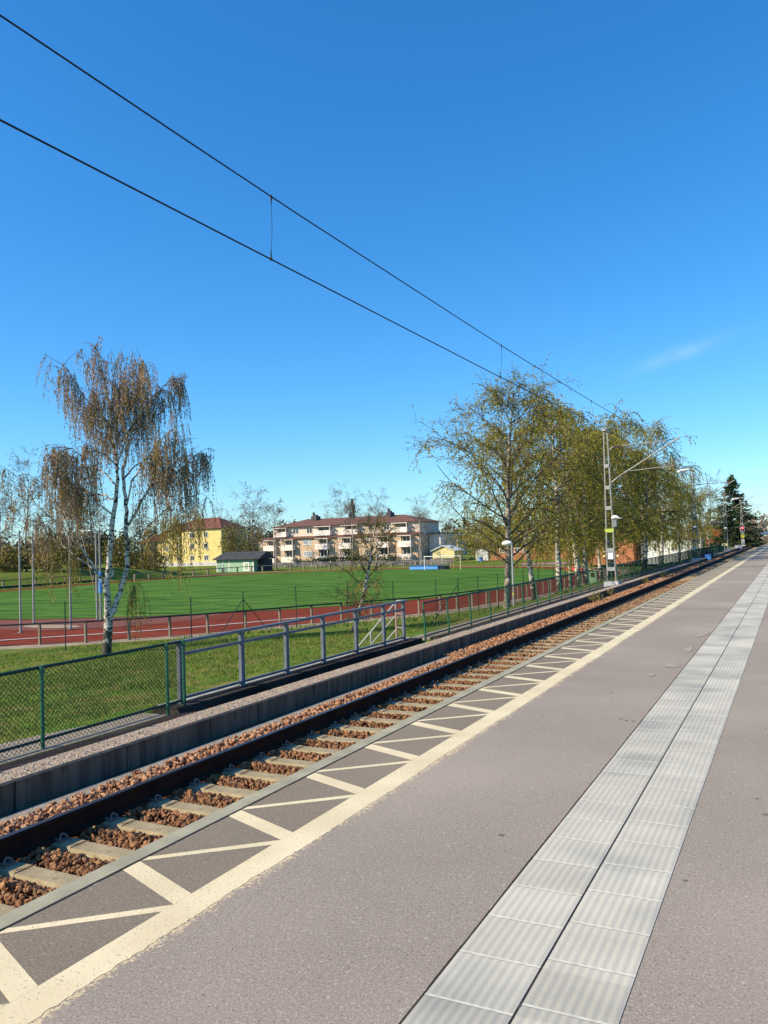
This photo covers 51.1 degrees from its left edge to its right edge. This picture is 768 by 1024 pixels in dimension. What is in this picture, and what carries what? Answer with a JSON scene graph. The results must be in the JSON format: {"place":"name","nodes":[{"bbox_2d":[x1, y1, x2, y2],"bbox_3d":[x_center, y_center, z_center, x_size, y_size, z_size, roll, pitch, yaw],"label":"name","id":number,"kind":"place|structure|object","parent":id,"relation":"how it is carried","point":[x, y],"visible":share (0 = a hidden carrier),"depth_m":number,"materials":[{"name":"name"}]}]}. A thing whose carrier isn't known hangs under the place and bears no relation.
{"place":"outdoors","nodes":[
{"label":"outdoors","id":0,"kind":"place"},
{"bbox_2d":[0,726,83,749],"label":"gravel path","id":1,"kind":"structure","parent":0,"point":[25,740],"depth_m":10.26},
{"bbox_2d":[0,566,618,645],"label":"running track","id":2,"kind":"structure","parent":0,"point":[217,621],"depth_m":55.17,"materials":[{"name":"rubber"}]},
{"bbox_2d":[0,574,103,587],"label":"track barrier","id":3,"kind":"object","parent":2,"relation":"on","point":[35,584],"visible":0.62,"depth_m":126.48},
{"bbox_2d":[0,613,223,630],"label":"throwing apron","id":4,"kind":"object","parent":2,"relation":"on","point":[120,623],"visible":0.71,"depth_m":57.69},
{"bbox_2d":[32,534,34,622],"bbox_3d":[-25.714,4.888,58.898,0.305,6.700,0.260,-3,-3,27],"label":"cage pole","id":5,"kind":"object","parent":4,"relation":"on","point":[33,601],"visible":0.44,"depth_m":58.84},
{"bbox_2d":[68,532,72,629],"bbox_3d":[-20.738,4.494,53.090,0.305,6.700,0.260,-3,-3,27],"label":"cage pole","id":6,"kind":"object","parent":4,"relation":"on","point":[70,607],"visible":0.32,"depth_m":53.00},
{"bbox_2d":[95,530,98,619],"bbox_3d":[-21.600,4.760,60.373,0.305,6.800,0.260,-3,-3,27],"label":"cage pole","id":7,"kind":"object","parent":4,"relation":"on","point":[96,576],"visible":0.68,"depth_m":60.34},
{"bbox_2d":[98,530,103,619],"bbox_3d":[-21.087,4.717,59.708,0.305,6.800,0.260,-3,-3,27],"label":"cage pole","id":8,"kind":"object","parent":4,"relation":"on","point":[100,585],"visible":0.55,"depth_m":59.63,"materials":[{"name":"metal"}]},
{"bbox_2d":[134,560,451,580],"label":"track barrier","id":9,"kind":"object","parent":2,"relation":"on","point":[278,565],"visible":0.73,"depth_m":163.09,"materials":[{"name":"metal"}]},
{"bbox_2d":[0,564,623,644],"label":"track barrier","id":10,"kind":"object","parent":2,"relation":"on","point":[169,623],"visible":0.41,"depth_m":49.04,"materials":[{"name":"metal"}]},
{"bbox_2d":[0,566,632,649],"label":"gravel surround","id":11,"kind":"object","parent":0,"point":[100,642],"visible":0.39,"depth_m":47.90,"materials":[{"name":"gravel"}]},
{"bbox_2d":[18,530,23,632],"bbox_3d":[-23.593,4.549,52.086,0.305,6.700,0.260,-3,-3,27],"label":"cage pole","id":12,"kind":"object","parent":11,"relation":"on","point":[20,611],"visible":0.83,"depth_m":52.03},
{"bbox_2d":[0,548,733,771],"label":"tarmac strip","id":13,"kind":"object","parent":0,"point":[39,756],"visible":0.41,"depth_m":10.41,"materials":[{"name":"asphalt"}]},
{"bbox_2d":[0,541,767,764],"bbox_3d":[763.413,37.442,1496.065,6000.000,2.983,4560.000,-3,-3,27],"label":"ground","id":14,"kind":"structure","parent":0,"point":[9,577],"depth_m":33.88,"materials":[{"name":"plant"}]},
{"bbox_2d":[0,483,24,571],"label":"bare tree","id":15,"kind":"object","parent":14,"relation":"on","point":[1,516],"visible":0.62,"depth_m":140.20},
{"bbox_2d":[0,544,35,572],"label":"bush","id":16,"kind":"object","parent":14,"relation":"on","point":[11,561],"visible":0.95,"depth_m":136.60,"materials":[{"name":"green plant"}]},
{"bbox_2d":[0,445,57,571],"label":"bare tree","id":17,"kind":"object","parent":14,"relation":"on","point":[35,496],"visible":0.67,"depth_m":138.88,"materials":[{"name":"plant"}]},
{"bbox_2d":[29,533,68,571],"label":"bush","id":18,"kind":"object","parent":14,"relation":"on","point":[48,566],"visible":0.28,"depth_m":138.99,"materials":[{"name":"green plant"}]},
{"bbox_2d":[62,487,106,570],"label":"bare tree","id":19,"kind":"object","parent":14,"relation":"on","point":[85,528],"visible":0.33,"depth_m":143.38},
{"bbox_2d":[64,543,105,568],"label":"bush","id":20,"kind":"object","parent":14,"relation":"on","point":[90,554],"visible":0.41,"depth_m":146.90,"materials":[{"name":"green plant"}]},
{"bbox_2d":[59,474,121,560],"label":"bare tree","id":21,"kind":"object","parent":14,"relation":"on","point":[99,516],"visible":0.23,"depth_m":153.34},
{"bbox_2d":[0,336,216,653],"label":"weeping birch","id":22,"kind":"object","parent":14,"relation":"on","point":[74,494],"visible":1,"depth_m":35.96,"materials":[{"name":"brown plant"}]},
{"bbox_2d":[98,534,144,568],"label":"bush","id":23,"kind":"object","parent":14,"relation":"on","point":[119,557],"visible":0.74,"depth_m":153.65,"materials":[{"name":"green plant"}]},
{"bbox_2d":[119,503,158,568],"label":"bare tree","id":24,"kind":"object","parent":14,"relation":"on","point":[138,532],"visible":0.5,"depth_m":161.66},
{"bbox_2d":[130,545,170,570],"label":"bush","id":25,"kind":"object","parent":14,"relation":"on","point":[147,561],"visible":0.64,"depth_m":163.67,"materials":[{"name":"green plant"}]},
{"bbox_2d":[136,517,246,566],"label":"apartment building","id":26,"kind":"structure","parent":14,"relation":"on","point":[213,543],"depth_m":213.84,"materials":[{"name":"yellow paint"}]},
{"bbox_2d":[218,519,245,552],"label":"bush","id":27,"kind":"object","parent":14,"relation":"on","point":[232,538],"visible":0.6,"depth_m":198.01,"materials":[{"name":"green plant"}]},
{"bbox_2d":[212,551,274,571],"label":"clubhouse hut","id":28,"kind":"object","parent":14,"relation":"on","point":[240,560],"visible":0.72,"depth_m":172.33,"materials":[{"name":"green wood"}]},
{"bbox_2d":[238,525,264,551],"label":"bush","id":29,"kind":"object","parent":14,"relation":"on","point":[248,540],"visible":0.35,"depth_m":203.19,"materials":[{"name":"green plant"}]},
{"bbox_2d":[227,480,280,550],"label":"bare tree","id":30,"kind":"object","parent":14,"relation":"on","point":[252,517],"visible":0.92,"depth_m":183.91,"materials":[{"name":"plant"}]},
{"bbox_2d":[258,499,288,564],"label":"bare birch","id":31,"kind":"object","parent":14,"relation":"on","point":[274,523],"visible":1,"depth_m":178.55,"materials":[{"name":"brown plant"}]},
{"bbox_2d":[0,568,574,618],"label":"pitch","id":32,"kind":"object","parent":14,"relation":"on","point":[158,592],"visible":0.67,"depth_m":92.44,"materials":[{"name":"plant"}]},
{"bbox_2d":[153,637,421,714],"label":"concrete beam","id":33,"kind":"structure","parent":14,"relation":"on","point":[201,702],"depth_m":14.33,"materials":[{"name":"concrete"}]},
{"bbox_2d":[170,600,407,703],"bbox_3d":[-1.328,2.520,15.779,0.110,0.951,8.200,-3,-3,27],"label":"railing","id":34,"kind":"object","parent":33,"relation":"on","point":[285,633],"visible":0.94,"depth_m":14.82,"materials":[{"name":"metal"}]},
{"bbox_2d":[6,560,595,650],"bbox_3d":[3.216,5.820,55.981,59.170,2.859,10.293,0,-3,-43],"label":"wire fence","id":35,"kind":"object","parent":14,"relation":"on","point":[243,600],"visible":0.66,"depth_m":44.31,"materials":[{"name":"metal"}]},
{"bbox_2d":[0,514,625,569],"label":"forest","id":36,"kind":"object","parent":14,"relation":"on","point":[107,535],"visible":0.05,"depth_m":326.21,"materials":[{"name":"green plant"}]},
{"bbox_2d":[311,482,360,517],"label":"bare tree","id":37,"kind":"object","parent":14,"relation":"on","point":[339,493],"visible":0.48,"depth_m":224.75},
{"bbox_2d":[329,496,362,566],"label":"bare birch","id":38,"kind":"object","parent":14,"relation":"on","point":[349,508],"visible":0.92,"depth_m":172.07,"materials":[{"name":"brown plant"}]},
{"bbox_2d":[288,554,417,561],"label":"hedge","id":39,"kind":"object","parent":14,"relation":"on","point":[323,559],"visible":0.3,"depth_m":183.85,"materials":[{"name":"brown plant"}]},
{"bbox_2d":[259,508,456,562],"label":"apartment building","id":40,"kind":"structure","parent":14,"relation":"on","point":[314,535],"depth_m":188.78,"materials":[{"name":"paint"}]},
{"bbox_2d":[272,559,452,566],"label":"board fence","id":41,"kind":"object","parent":14,"relation":"on","point":[313,564],"visible":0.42,"depth_m":178.87,"materials":[{"name":"wood"}]},
{"bbox_2d":[320,509,405,633],"bbox_3d":[-0.967,2.993,37.550,4.091,6.389,4.326,-3,-3,27],"label":"birch sapling","id":42,"kind":"object","parent":14,"relation":"on","point":[364,584],"visible":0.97,"depth_m":37.65,"materials":[{"name":"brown plant"}]},
{"bbox_2d":[0,547,734,763],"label":"gravel verge","id":43,"kind":"structure","parent":14,"relation":"on","point":[60,743],"depth_m":10.66,"materials":[{"name":"gravel"}]},
{"bbox_2d":[0,639,185,757],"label":"chain link fence","id":44,"kind":"object","parent":43,"relation":"on","point":[41,674],"visible":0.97,"depth_m":10.50,"materials":[{"name":"metal"}]},
{"bbox_2d":[422,544,723,642],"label":"chain link fence","id":45,"kind":"object","parent":43,"relation":"on","point":[683,555],"visible":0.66,"depth_m":29.54,"materials":[{"name":"metal"}]},
{"bbox_2d":[0,551,738,835],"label":"ballast shoulder","id":46,"kind":"object","parent":14,"relation":"on","point":[52,809],"visible":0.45,"depth_m":11.08},
{"bbox_2d":[351,486,394,516],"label":"bare tree","id":47,"kind":"object","parent":14,"relation":"on","point":[381,503],"visible":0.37,"depth_m":220.19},
{"bbox_2d":[0,545,746,816],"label":"retaining wall","id":48,"kind":"structure","parent":14,"relation":"on","point":[19,792],"depth_m":10.81,"materials":[{"name":"concrete"}]},
{"bbox_2d":[0,611,536,781],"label":"loose gravel","id":49,"kind":"structure","parent":48,"relation":"on","point":[196,715],"depth_m":11.59,"materials":[{"name":"gravel"}]},
{"bbox_2d":[362,505,387,567],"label":"bare birch","id":50,"kind":"object","parent":14,"relation":"on","point":[380,514],"visible":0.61,"depth_m":170.36,"materials":[{"name":"brown plant"}]},
{"bbox_2d":[0,545,760,907],"bbox_3d":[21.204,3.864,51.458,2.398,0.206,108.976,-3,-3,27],"label":"ballast","id":51,"kind":"structure","parent":14,"relation":"on","point":[16,892],"depth_m":8.52,"materials":[{"name":"gravel"}]},
{"bbox_2d":[0,857,80,889],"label":"concrete sleeper","id":52,"kind":"object","parent":51,"relation":"on","point":[11,867],"visible":0.28,"depth_m":6.26,"materials":[{"name":"concrete"}]},
{"bbox_2d":[42,833,134,861],"bbox_3d":[-2.210,2.844,6.660,2.500,0.190,0.260,-3,-3,27],"label":"concrete sleeper","id":53,"kind":"object","parent":51,"relation":"on","point":[102,852],"visible":0.22,"depth_m":6.77,"materials":[{"name":"concrete"}]},
{"bbox_2d":[93,812,180,836],"bbox_3d":[-1.942,2.855,7.160,2.500,0.190,0.260,-3,-3,27],"label":"concrete sleeper","id":54,"kind":"object","parent":51,"relation":"on","point":[126,824],"visible":0.21,"depth_m":7.28,"materials":[{"name":"concrete"}]},
{"bbox_2d":[139,794,221,815],"bbox_3d":[-1.677,2.867,7.675,2.500,0.190,0.260,-3,-3,27],"label":"concrete sleeper","id":55,"kind":"object","parent":51,"relation":"on","point":[181,807],"visible":0.27,"depth_m":7.81,"materials":[{"name":"concrete"}]},
{"bbox_2d":[177,778,256,797],"bbox_3d":[-1.414,2.878,8.186,2.500,0.190,0.260,-3,-3,27],"label":"concrete sleeper","id":56,"kind":"object","parent":51,"relation":"on","point":[195,787],"visible":0.24,"depth_m":8.31,"materials":[{"name":"concrete"}]},
{"bbox_2d":[0,652,460,822],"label":"bed edge gravel","id":57,"kind":"structure","parent":51,"relation":"on","point":[86,790],"depth_m":9.66,"materials":[{"name":"gravel"}]},
{"bbox_2d":[218,764,288,781],"bbox_3d":[-1.140,2.889,8.691,2.500,0.190,0.260,-3,-3,27],"label":"concrete sleeper","id":58,"kind":"object","parent":51,"relation":"on","point":[249,774],"visible":0.24,"depth_m":8.82,"materials":[{"name":"concrete"}]},
{"bbox_2d":[246,752,315,767],"bbox_3d":[-0.875,2.901,9.199,2.500,0.190,0.260,-3,-3,27],"label":"concrete sleeper","id":59,"kind":"object","parent":51,"relation":"on","point":[264,758],"visible":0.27,"depth_m":9.33,"materials":[{"name":"concrete"}]},
{"bbox_2d":[272,740,340,754],"bbox_3d":[-0.637,2.913,9.716,2.500,0.190,0.260,-3,-3,27],"label":"concrete sleeper","id":60,"kind":"object","parent":51,"relation":"on","point":[298,748],"visible":0.21,"depth_m":9.85,"materials":[{"name":"concrete"}]},
{"bbox_2d":[303,731,362,742],"bbox_3d":[-0.368,2.924,10.213,2.500,0.190,0.260,-3,-3,27],"label":"concrete sleeper","id":61,"kind":"object","parent":51,"relation":"on","point":[326,738],"visible":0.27,"depth_m":10.35,"materials":[{"name":"concrete"}]},
{"bbox_2d":[326,721,383,732],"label":"concrete sleeper","id":62,"kind":"object","parent":51,"relation":"on","point":[351,728],"visible":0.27,"depth_m":10.88,"materials":[{"name":"concrete"}]},
{"bbox_2d":[338,713,402,723],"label":"concrete sleeper","id":63,"kind":"object","parent":51,"relation":"on","point":[356,717],"visible":0.24,"depth_m":11.38,"materials":[{"name":"concrete"}]},
{"bbox_2d":[358,705,418,714],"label":"concrete sleeper","id":64,"kind":"object","parent":51,"relation":"on","point":[383,711],"visible":0.25,"depth_m":11.87,"materials":[{"name":"concrete"}]},
{"bbox_2d":[379,698,434,707],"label":"concrete sleeper","id":65,"kind":"object","parent":51,"relation":"on","point":[392,702],"visible":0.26,"depth_m":12.40,"materials":[{"name":"concrete"}]},
{"bbox_2d":[12,545,767,1023],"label":"platform","id":66,"kind":"structure","parent":14,"relation":"on","point":[376,917],"depth_m":3.95,"materials":[{"name":"concrete"}]},
{"bbox_2d":[0,557,739,930],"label":"coping joint","id":67,"kind":"object","parent":66,"relation":"on","point":[244,807],"visible":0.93,"depth_m":5.05,"materials":[{"name":"concrete"}]},
{"bbox_2d":[0,543,766,931],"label":"platform coping","id":68,"kind":"object","parent":66,"relation":"on","point":[18,913],"visible":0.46,"depth_m":5.27,"materials":[{"name":"concrete"}]},
{"bbox_2d":[0,543,767,1008],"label":"platform edge strip","id":69,"kind":"object","parent":66,"relation":"on","point":[42,955],"visible":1,"depth_m":4.70,"materials":[{"name":"asphalt"}]},
{"bbox_2d":[0,544,767,1023],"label":"safety line","id":70,"kind":"object","parent":66,"relation":"on","point":[16,982],"visible":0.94,"depth_m":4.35,"materials":[{"name":"beige paint"}]},
{"bbox_2d":[398,565,766,1023],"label":"strip joint","id":71,"kind":"object","parent":66,"relation":"on","point":[451,958],"visible":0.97,"depth_m":4.05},
{"bbox_2d":[401,563,767,1023],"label":"tactile strip","id":72,"kind":"object","parent":66,"relation":"on","point":[562,987],"visible":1,"depth_m":3.97,"materials":[{"name":"concrete"}]},
{"bbox_2d":[425,584,767,1023],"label":"tactile joint","id":73,"kind":"object","parent":66,"relation":"on","point":[597,868],"visible":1,"depth_m":3.85,"materials":[{"name":"concrete"}]},
{"bbox_2d":[647,631,708,675],"bbox_3d":[4.461,2.015,11.784,0.278,0.001,4.945,-3,-3,29],"label":"sand patch","id":74,"kind":"object","parent":66,"relation":"on","point":[701,633],"visible":1,"depth_m":11.66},
{"bbox_2d":[410,508,436,564],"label":"bare birch","id":75,"kind":"object","parent":14,"relation":"on","point":[419,516],"visible":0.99,"depth_m":166.70,"materials":[{"name":"brown plant"}]},
{"bbox_2d":[430,545,463,560],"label":"gable shed","id":76,"kind":"structure","parent":14,"relation":"on","point":[450,553],"depth_m":178.44,"materials":[{"name":"yellow paint"}]},
{"bbox_2d":[462,510,505,559],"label":"tree","id":77,"kind":"object","parent":14,"relation":"on","point":[481,527],"visible":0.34,"depth_m":180.82,"materials":[{"name":"green plant"}]},
{"bbox_2d":[400,352,603,608],"bbox_3d":[7.003,-1.305,46.458,11.872,15.050,12.102,-3,-3,27],"label":"birch tree","id":78,"kind":"object","parent":14,"relation":"on","point":[526,405],"visible":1,"depth_m":45.75,"materials":[{"name":"green plant"}]},
{"bbox_2d":[462,418,571,600],"bbox_3d":[9.178,0.083,57.594,7.682,13.738,8.136,-2,-2,-7],"label":"birch tree","id":79,"kind":"object","parent":14,"relation":"on","point":[531,575],"visible":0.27,"depth_m":56.94,"materials":[{"name":"green plant"}]},
{"bbox_2d":[476,543,580,560],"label":"brick building","id":80,"kind":"structure","parent":14,"relation":"on","point":[503,554],"depth_m":172.83,"materials":[{"name":"red brick"}]},
{"bbox_2d":[495,387,626,591],"bbox_3d":[11.501,-0.917,51.168,8.512,13.846,8.330,-2,-2,2],"label":"birch tree","id":81,"kind":"object","parent":14,"relation":"on","point":[582,536],"visible":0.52,"depth_m":51.17,"materials":[{"name":"green plant"}]},
{"bbox_2d":[533,469,601,587],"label":"birch tree","id":82,"kind":"object","parent":14,"relation":"on","point":[569,563],"visible":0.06,"depth_m":70.00,"materials":[{"name":"green plant"}]},
{"bbox_2d":[519,397,626,587],"bbox_3d":[14.263,-0.951,62.316,9.226,15.579,8.712,-2,-2,14],"label":"birch tree","id":83,"kind":"object","parent":14,"relation":"on","point":[577,566],"visible":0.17,"depth_m":62.94,"materials":[{"name":"green plant"}]},
{"bbox_2d":[526,419,646,583],"bbox_3d":[14.542,-0.310,57.689,8.799,12.769,8.076,-2,-2,2],"label":"birch tree","id":84,"kind":"object","parent":14,"relation":"on","point":[609,519],"visible":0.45,"depth_m":57.10,"materials":[{"name":"green plant"}]},
{"bbox_2d":[546,398,668,579],"bbox_3d":[18.539,-1.246,65.212,9.163,15.231,9.364,-3,-3,29],"label":"birch tree","id":85,"kind":"object","parent":14,"relation":"on","point":[629,473],"visible":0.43,"depth_m":64.03,"materials":[{"name":"green plant"}]},
{"bbox_2d":[550,419,664,576],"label":"birch tree","id":86,"kind":"object","parent":14,"relation":"on","point":[635,492],"visible":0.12,"depth_m":70.32,"materials":[{"name":"green plant"}]},
{"bbox_2d":[542,423,680,568],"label":"birch tree","id":87,"kind":"object","parent":14,"relation":"on","point":[648,501],"visible":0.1,"depth_m":75.64,"materials":[{"name":"green plant"}]},
{"bbox_2d":[587,535,640,564],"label":"brick building","id":88,"kind":"structure","parent":14,"relation":"on","point":[631,555],"depth_m":130.79,"materials":[{"name":"orange brick"}]},
{"bbox_2d":[602,427,679,586],"bbox_3d":[11.646,-0.088,36.392,3.667,7.780,0.640,-3,-3,27],"label":"catenary mast","id":89,"kind":"object","parent":14,"relation":"on","point":[610,556],"visible":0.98,"depth_m":36.90,"materials":[{"name":"metal"}]},
{"bbox_2d":[0,119,753,508],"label":"contact wire","id":90,"kind":"object","parent":89,"relation":"attached to","point":[262,255],"visible":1,"depth_m":8.38,"materials":[{"name":"metal"}]},
{"bbox_2d":[0,14,753,504],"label":"messenger wire","id":91,"kind":"object","parent":89,"relation":"attached to","point":[268,194],"visible":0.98,"depth_m":8.38,"materials":[{"name":"metal"}]},
{"bbox_2d":[616,449,689,561],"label":"birch tree","id":92,"kind":"object","parent":14,"relation":"on","point":[673,499],"visible":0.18,"depth_m":82.37,"materials":[{"name":"green plant"}]},
{"bbox_2d":[610,416,703,568],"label":"birch tree","id":93,"kind":"object","parent":14,"relation":"on","point":[646,495],"visible":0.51,"depth_m":76.14,"materials":[{"name":"green plant"}]},
{"bbox_2d":[636,463,687,555],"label":"birch tree","id":94,"kind":"object","parent":14,"relation":"on","point":[667,540],"visible":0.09,"depth_m":94.56,"materials":[{"name":"green plant"}]},
{"bbox_2d":[625,456,705,563],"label":"birch tree","id":95,"kind":"object","parent":14,"relation":"on","point":[682,541],"visible":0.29,"depth_m":88.66,"materials":[{"name":"green plant"}]},
{"bbox_2d":[647,535,696,563],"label":"white building","id":96,"kind":"structure","parent":14,"relation":"on","point":[650,552],"depth_m":125.56,"materials":[{"name":"paint"}]},
{"bbox_2d":[653,473,706,557],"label":"birch tree","id":97,"kind":"object","parent":14,"relation":"on","point":[700,507],"visible":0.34,"depth_m":97.81,"materials":[{"name":"green plant"}]},
{"bbox_2d":[667,481,712,557],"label":"birch tree","id":98,"kind":"object","parent":14,"relation":"on","point":[687,533],"visible":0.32,"depth_m":104.09,"materials":[{"name":"green plant"}]},
{"bbox_2d":[682,486,723,554],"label":"birch tree","id":99,"kind":"object","parent":14,"relation":"on","point":[709,512],"visible":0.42,"depth_m":111.22,"materials":[{"name":"green plant"}]},
{"bbox_2d":[639,510,767,542],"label":"woods","id":100,"kind":"object","parent":14,"relation":"on","point":[763,527],"visible":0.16,"depth_m":315.56,"materials":[{"name":"plant"}]},
{"bbox_2d":[677,469,733,560],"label":"catenary mast","id":101,"kind":"object","parent":14,"relation":"on","point":[691,475],"visible":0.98,"depth_m":67.91,"materials":[{"name":"metal"}]},
{"bbox_2d":[688,468,729,545],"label":"tree","id":102,"kind":"object","parent":14,"relation":"on","point":[716,510],"visible":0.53,"depth_m":122.59,"materials":[{"name":"plant"}]},
{"bbox_2d":[702,475,765,548],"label":"spruce tree","id":103,"kind":"object","parent":14,"relation":"on","point":[736,521],"visible":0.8,"depth_m":133.95,"materials":[{"name":"plant"}]},
{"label":"steps","id":104,"kind":"object","parent":14,"relation":"on","visible":0},
{"bbox_2d":[359,600,405,646],"bbox_3d":[-0.207,3.233,19.963,1.783,2.100,0.054,-3,-3,27],"label":"stair handrail","id":105,"kind":"object","parent":104,"relation":"on","point":[380,633],"visible":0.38,"depth_m":19.79,"materials":[{"name":"metal"}]},
{"bbox_2d":[0,0,767,552],"label":"sky","id":106,"kind":"structure","parent":0,"point":[584,183],"materials":[{"name":"blue"}]},
{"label":"concrete sleeper","id":107,"kind":"object","parent":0,"visible":0},
{"bbox_2d":[0,545,754,862],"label":"rail","id":108,"kind":"object","parent":107,"relation":"on","point":[18,843],"visible":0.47,"depth_m":9.16,"materials":[{"name":"metal"}]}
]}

